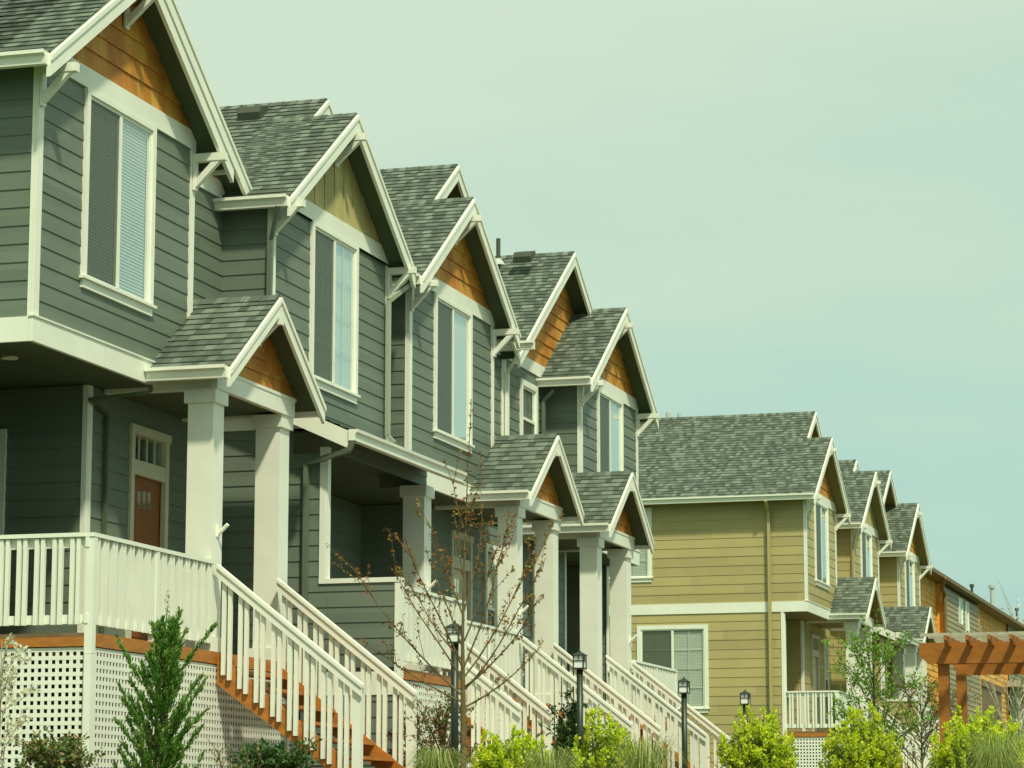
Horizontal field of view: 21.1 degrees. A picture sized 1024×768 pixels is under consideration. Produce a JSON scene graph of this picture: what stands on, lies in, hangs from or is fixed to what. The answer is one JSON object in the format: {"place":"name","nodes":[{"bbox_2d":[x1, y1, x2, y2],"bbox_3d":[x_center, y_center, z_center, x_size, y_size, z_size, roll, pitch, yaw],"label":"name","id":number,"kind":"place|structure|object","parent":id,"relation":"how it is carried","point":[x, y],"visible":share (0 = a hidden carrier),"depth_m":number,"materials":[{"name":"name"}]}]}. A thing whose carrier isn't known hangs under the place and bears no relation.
{"place":"outdoors","nodes":[
{"label":"outdoors","id":0,"kind":"place"},
{"bbox_2d":[176,0,1023,623],"label":"sky","id":1,"kind":"structure","parent":0,"point":[817,206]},
{"bbox_3d":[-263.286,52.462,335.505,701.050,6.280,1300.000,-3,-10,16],"label":"ground","id":2,"kind":"structure","parent":0,"visible":0},
{"bbox_2d":[0,0,417,767],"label":"townhouse","id":3,"kind":"structure","parent":2,"relation":"on","point":[112,122],"depth_m":29.76,"materials":[{"name":"grey wood"}]},
{"bbox_2d":[0,429,6,534],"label":"window","id":4,"kind":"structure","parent":3,"relation":"in","point":[3,432],"depth_m":30.11,"materials":[{"name":"white paint"}]},
{"bbox_2d":[79,87,156,316],"bbox_3d":[-4.268,-1.918,29.442,0.235,2.125,1.830,-3,-10,16],"label":"window","id":5,"kind":"structure","parent":3,"relation":"in","point":[110,210],"depth_m":29.38,"materials":[{"name":"grey glass"}]},
{"bbox_2d":[125,423,171,640],"bbox_3d":[-4.204,1.829,31.318,0.175,2.635,1.080,-3,-10,16],"label":"front door","id":6,"kind":"structure","parent":3,"relation":"in","point":[145,475],"depth_m":31.47,"materials":[{"name":"brown wood"}]},
{"bbox_2d":[136,98,551,767],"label":"townhouse","id":7,"kind":"structure","parent":2,"relation":"on","point":[314,236],"depth_m":34.77,"materials":[{"name":"grey wood"}]},
{"bbox_2d":[309,220,360,403],"bbox_3d":[-2.305,-0.910,35.689,0.095,2.125,1.790,-3,-10,16],"label":"window","id":8,"kind":"structure","parent":7,"relation":"in","point":[334,260],"depth_m":35.69,"materials":[{"name":"grey glass"}]},
{"bbox_2d":[136,164,661,767],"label":"townhouse","id":9,"kind":"structure","parent":2,"relation":"on","point":[454,328],"depth_m":41.06,"materials":[{"name":"green"}]},
{"bbox_2d":[433,293,474,453],"bbox_3d":[-0.862,-0.141,40.456,0.095,2.125,1.830,-3,-10,16],"label":"window","id":10,"kind":"structure","parent":9,"relation":"in","point":[453,324],"depth_m":40.44,"materials":[{"name":"grey glass"}]},
{"bbox_2d":[450,530,473,620],"bbox_3d":[-0.835,3.625,42.452,0.175,2.635,1.080,-3,-10,16],"label":"front door","id":11,"kind":"structure","parent":9,"relation":"in","point":[457,581],"depth_m":42.69,"materials":[{"name":"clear glass"}]},
{"bbox_2d":[484,543,497,626],"bbox_3d":[-0.347,3.556,43.959,0.065,1.980,0.650,-3,-10,16],"label":"window","id":12,"kind":"structure","parent":9,"relation":"in","point":[492,609],"depth_m":44.05,"materials":[{"name":"grey glass"}]},
{"bbox_2d":[294,238,729,767],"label":"townhouse","id":13,"kind":"structure","parent":2,"relation":"on","point":[575,379],"depth_m":47.35,"materials":[{"name":"green"}]},
{"bbox_2d":[519,378,537,434],"bbox_3d":[0.276,0.571,46.551,0.065,1.200,1.000,-3,-10,16],"label":"window","id":14,"kind":"structure","parent":13,"relation":"in","point":[528,401],"depth_m":46.58,"materials":[{"name":"white paint"}]},
{"bbox_2d":[531,557,534,693],"bbox_3d":[0.487,4.301,46.647,0.075,2.635,1.080,-3,-10,16],"label":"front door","id":15,"kind":"structure","parent":13,"relation":"in","point":[533,566],"depth_m":46.21,"materials":[{"name":"brown wood"}]},
{"bbox_2d":[596,389,623,471],"bbox_3d":[1.751,1.201,49.153,0.065,2.005,1.770,-3,-10,16],"label":"window","id":16,"kind":"structure","parent":13,"relation":"in","point":[610,411],"depth_m":49.18,"materials":[{"name":"glass"}]},
{"bbox_2d":[609,411,936,767],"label":"townhouse","id":17,"kind":"structure","parent":2,"relation":"on","point":[738,586],"depth_m":67.94,"materials":[{"name":"beige wood"}]},
{"bbox_2d":[609,508,653,582],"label":"window","id":18,"kind":"structure","parent":17,"relation":"in","point":[642,573],"depth_m":68.29,"materials":[{"name":"white paint"}]},
{"bbox_2d":[637,624,709,712],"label":"window","id":19,"kind":"structure","parent":17,"relation":"in","point":[682,648],"depth_m":67.66,"materials":[{"name":"white glass"}]},
{"bbox_2d":[811,634,820,730],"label":"front door","id":20,"kind":"structure","parent":17,"relation":"in","point":[815,649],"depth_m":71.36,"materials":[{"name":"brown wood"}]},
{"bbox_2d":[814,501,830,590],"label":"window","id":21,"kind":"structure","parent":17,"relation":"in","point":[821,519],"depth_m":69.20,"materials":[{"name":"grey glass"}]},
{"bbox_2d":[823,639,830,719],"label":"window","id":22,"kind":"structure","parent":17,"relation":"in","point":[825,649],"depth_m":72.63,"materials":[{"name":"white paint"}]},
{"bbox_2d":[816,459,939,767],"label":"townhouse","id":23,"kind":"structure","parent":2,"relation":"on","point":[863,537],"depth_m":74.73,"materials":[{"name":"green"}]},
{"bbox_2d":[860,528,872,576],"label":"window","id":24,"kind":"structure","parent":23,"relation":"in","point":[866,557],"depth_m":75.80,"materials":[{"name":"white glass"}]},
{"bbox_2d":[821,609,955,755],"bbox_3d":[7.134,6.098,51.586,2.533,3.591,2.416,-3,-10,16],"label":"tree","id":25,"kind":"object","parent":2,"relation":"on","point":[873,651],"visible":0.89,"depth_m":51.49,"materials":[{"name":"green plant"}]},
{"bbox_2d":[875,470,939,761],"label":"townhouse","id":26,"kind":"structure","parent":2,"relation":"on","point":[905,561],"depth_m":81.55,"materials":[{"name":"green"}]},
{"bbox_2d":[904,556,915,606],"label":"window","id":27,"kind":"structure","parent":26,"relation":"in","point":[909,568],"depth_m":83.37,"materials":[{"name":"white glass"}]},
{"bbox_2d":[866,657,982,767],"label":"tree","id":28,"kind":"object","parent":2,"relation":"on","point":[935,712],"visible":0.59,"depth_m":51.90,"materials":[{"name":"grey plant"}]},
{"bbox_2d":[919,631,1023,746],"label":"pergola","id":29,"kind":"object","parent":2,"relation":"on","point":[965,654],"visible":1,"depth_m":41.74,"materials":[{"name":"brown wood"}]},
{"bbox_2d":[920,567,1023,753],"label":"brown building","id":30,"kind":"structure","parent":2,"relation":"on","point":[955,606],"depth_m":100.42,"materials":[{"name":"orange wood"}]},
{"bbox_2d":[958,597,962,624],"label":"window","id":31,"kind":"structure","parent":30,"relation":"in","point":[960,601],"depth_m":98.15,"materials":[{"name":"white glass"}]},
{"bbox_2d":[965,601,969,631],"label":"window","id":32,"kind":"structure","parent":30,"relation":"in","point":[967,626],"depth_m":99.78,"materials":[{"name":"grey glass"}]},
{"bbox_2d":[981,686,1001,731],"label":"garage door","id":33,"kind":"structure","parent":30,"relation":"in","point":[986,694],"depth_m":107.15,"materials":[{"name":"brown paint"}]},
{"bbox_2d":[1015,690,1021,724],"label":"window","id":34,"kind":"structure","parent":30,"relation":"in","point":[1016,692],"depth_m":115.92,"materials":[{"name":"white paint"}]},
{"bbox_2d":[967,674,1023,763],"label":"bare tree","id":35,"kind":"object","parent":2,"relation":"on","point":[1018,714],"visible":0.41,"depth_m":73.81,"materials":[{"name":"brown plant"}]},
{"bbox_2d":[993,575,1023,623],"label":"bare tree","id":36,"kind":"object","parent":2,"relation":"on","point":[1017,617],"visible":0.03,"depth_m":119.97,"materials":[{"name":"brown plant"}]},
{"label":"planting bed","id":37,"kind":"structure","parent":2,"relation":"on","visible":0},
{"bbox_2d":[0,633,44,767],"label":"blossom tree","id":38,"kind":"object","parent":37,"relation":"on","point":[20,721],"visible":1,"depth_m":22.41,"materials":[{"name":"white plant"}]},
{"bbox_2d":[13,726,105,767],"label":"shrub","id":39,"kind":"object","parent":37,"relation":"on","point":[63,754],"visible":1,"depth_m":23.16,"materials":[{"name":"green plant"}]},
{"bbox_2d":[111,591,218,767],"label":"juniper tree","id":40,"kind":"object","parent":37,"relation":"on","point":[160,656],"visible":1,"depth_m":23.77,"materials":[{"name":"green plant"}]},
{"bbox_2d":[207,738,263,767],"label":"shrub","id":41,"kind":"object","parent":37,"relation":"on","point":[234,765],"visible":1,"depth_m":26.15,"materials":[{"name":"green plant"}]},
{"bbox_2d":[221,737,322,767],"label":"shrub","id":42,"kind":"object","parent":37,"relation":"on","point":[276,756],"visible":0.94,"depth_m":27.08,"materials":[{"name":"green plant"}]},
{"bbox_2d":[375,711,437,766],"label":"shrub","id":43,"kind":"object","parent":37,"relation":"on","point":[404,735],"visible":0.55,"depth_m":30.96,"materials":[{"name":"green plant"}]},
{"bbox_2d":[395,745,478,767],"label":"ornamental grass","id":44,"kind":"object","parent":37,"relation":"on","point":[436,761],"depth_m":25.67,"materials":[{"name":"green plant"}]},
{"bbox_2d":[403,690,483,767],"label":"shrub","id":45,"kind":"object","parent":37,"relation":"on","point":[440,732],"visible":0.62,"depth_m":29.59,"materials":[{"name":"green plant"}]},
{"bbox_2d":[325,399,563,767],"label":"maple tree","id":46,"kind":"object","parent":37,"relation":"on","point":[462,676],"visible":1,"depth_m":27.00,"materials":[{"name":"brown plant"}]},
{"bbox_2d":[445,620,464,766],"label":"lamp post","id":47,"kind":"object","parent":37,"relation":"on","point":[454,693],"visible":0.66,"depth_m":27.99,"materials":[{"name":"black metal"}]},
{"bbox_2d":[467,724,553,767],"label":"shrub","id":48,"kind":"object","parent":37,"relation":"on","point":[490,755],"visible":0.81,"depth_m":29.57,"materials":[{"name":"green plant"}]},
{"bbox_2d":[500,745,589,767],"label":"ornamental grass","id":49,"kind":"object","parent":37,"relation":"on","point":[540,763],"depth_m":28.58,"materials":[{"name":"green plant"}]},
{"bbox_2d":[537,686,590,767],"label":"shrub","id":50,"kind":"object","parent":37,"relation":"on","point":[569,733],"visible":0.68,"depth_m":32.76,"materials":[{"name":"green plant"}]},
{"bbox_2d":[572,649,587,752],"bbox_3d":[0.806,4.132,32.570,0.164,1.975,0.164,-3,-10,16],"label":"lamp post","id":51,"kind":"object","parent":37,"relation":"on","point":[579,660],"visible":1,"depth_m":32.62,"materials":[{"name":"black metal"}]},
{"bbox_2d":[567,704,638,767],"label":"shrub","id":52,"kind":"object","parent":37,"relation":"on","point":[597,752],"visible":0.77,"depth_m":32.10,"materials":[{"name":"green plant"}]},
{"bbox_2d":[591,733,691,767],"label":"ornamental grass","id":53,"kind":"object","parent":37,"relation":"on","point":[641,760],"depth_m":30.56,"materials":[{"name":"green plant"}]},
{"bbox_2d":[677,677,690,767],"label":"lamp post","id":54,"kind":"object","parent":37,"relation":"on","point":[683,687],"visible":1,"depth_m":37.78,"materials":[{"name":"black metal"}]},
{"bbox_2d":[739,689,750,735],"bbox_3d":[3.546,5.603,41.621,0.164,1.955,0.164,-3,-10,16],"label":"lamp post","id":55,"kind":"object","parent":37,"relation":"on","point":[744,697],"visible":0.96,"depth_m":41.70,"materials":[{"name":"black metal"}]},
{"bbox_2d":[715,704,799,767],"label":"shrub","id":56,"kind":"object","parent":37,"relation":"on","point":[761,747],"visible":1,"depth_m":37.49,"materials":[{"name":"green plant"}]},
{"bbox_2d":[817,701,906,767],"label":"shrub","id":57,"kind":"object","parent":37,"relation":"on","point":[873,752],"visible":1,"depth_m":41.41,"materials":[{"name":"green plant"}]},
{"bbox_2d":[927,705,1023,767],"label":"shrub","id":58,"kind":"object","parent":37,"relation":"on","point":[943,755],"visible":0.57,"depth_m":37.51,"materials":[{"name":"green plant"}]},
{"bbox_2d":[945,729,1023,767],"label":"ornamental grass","id":59,"kind":"object","parent":37,"relation":"on","point":[995,758],"depth_m":34.52,"materials":[{"name":"green plant"}]}
]}

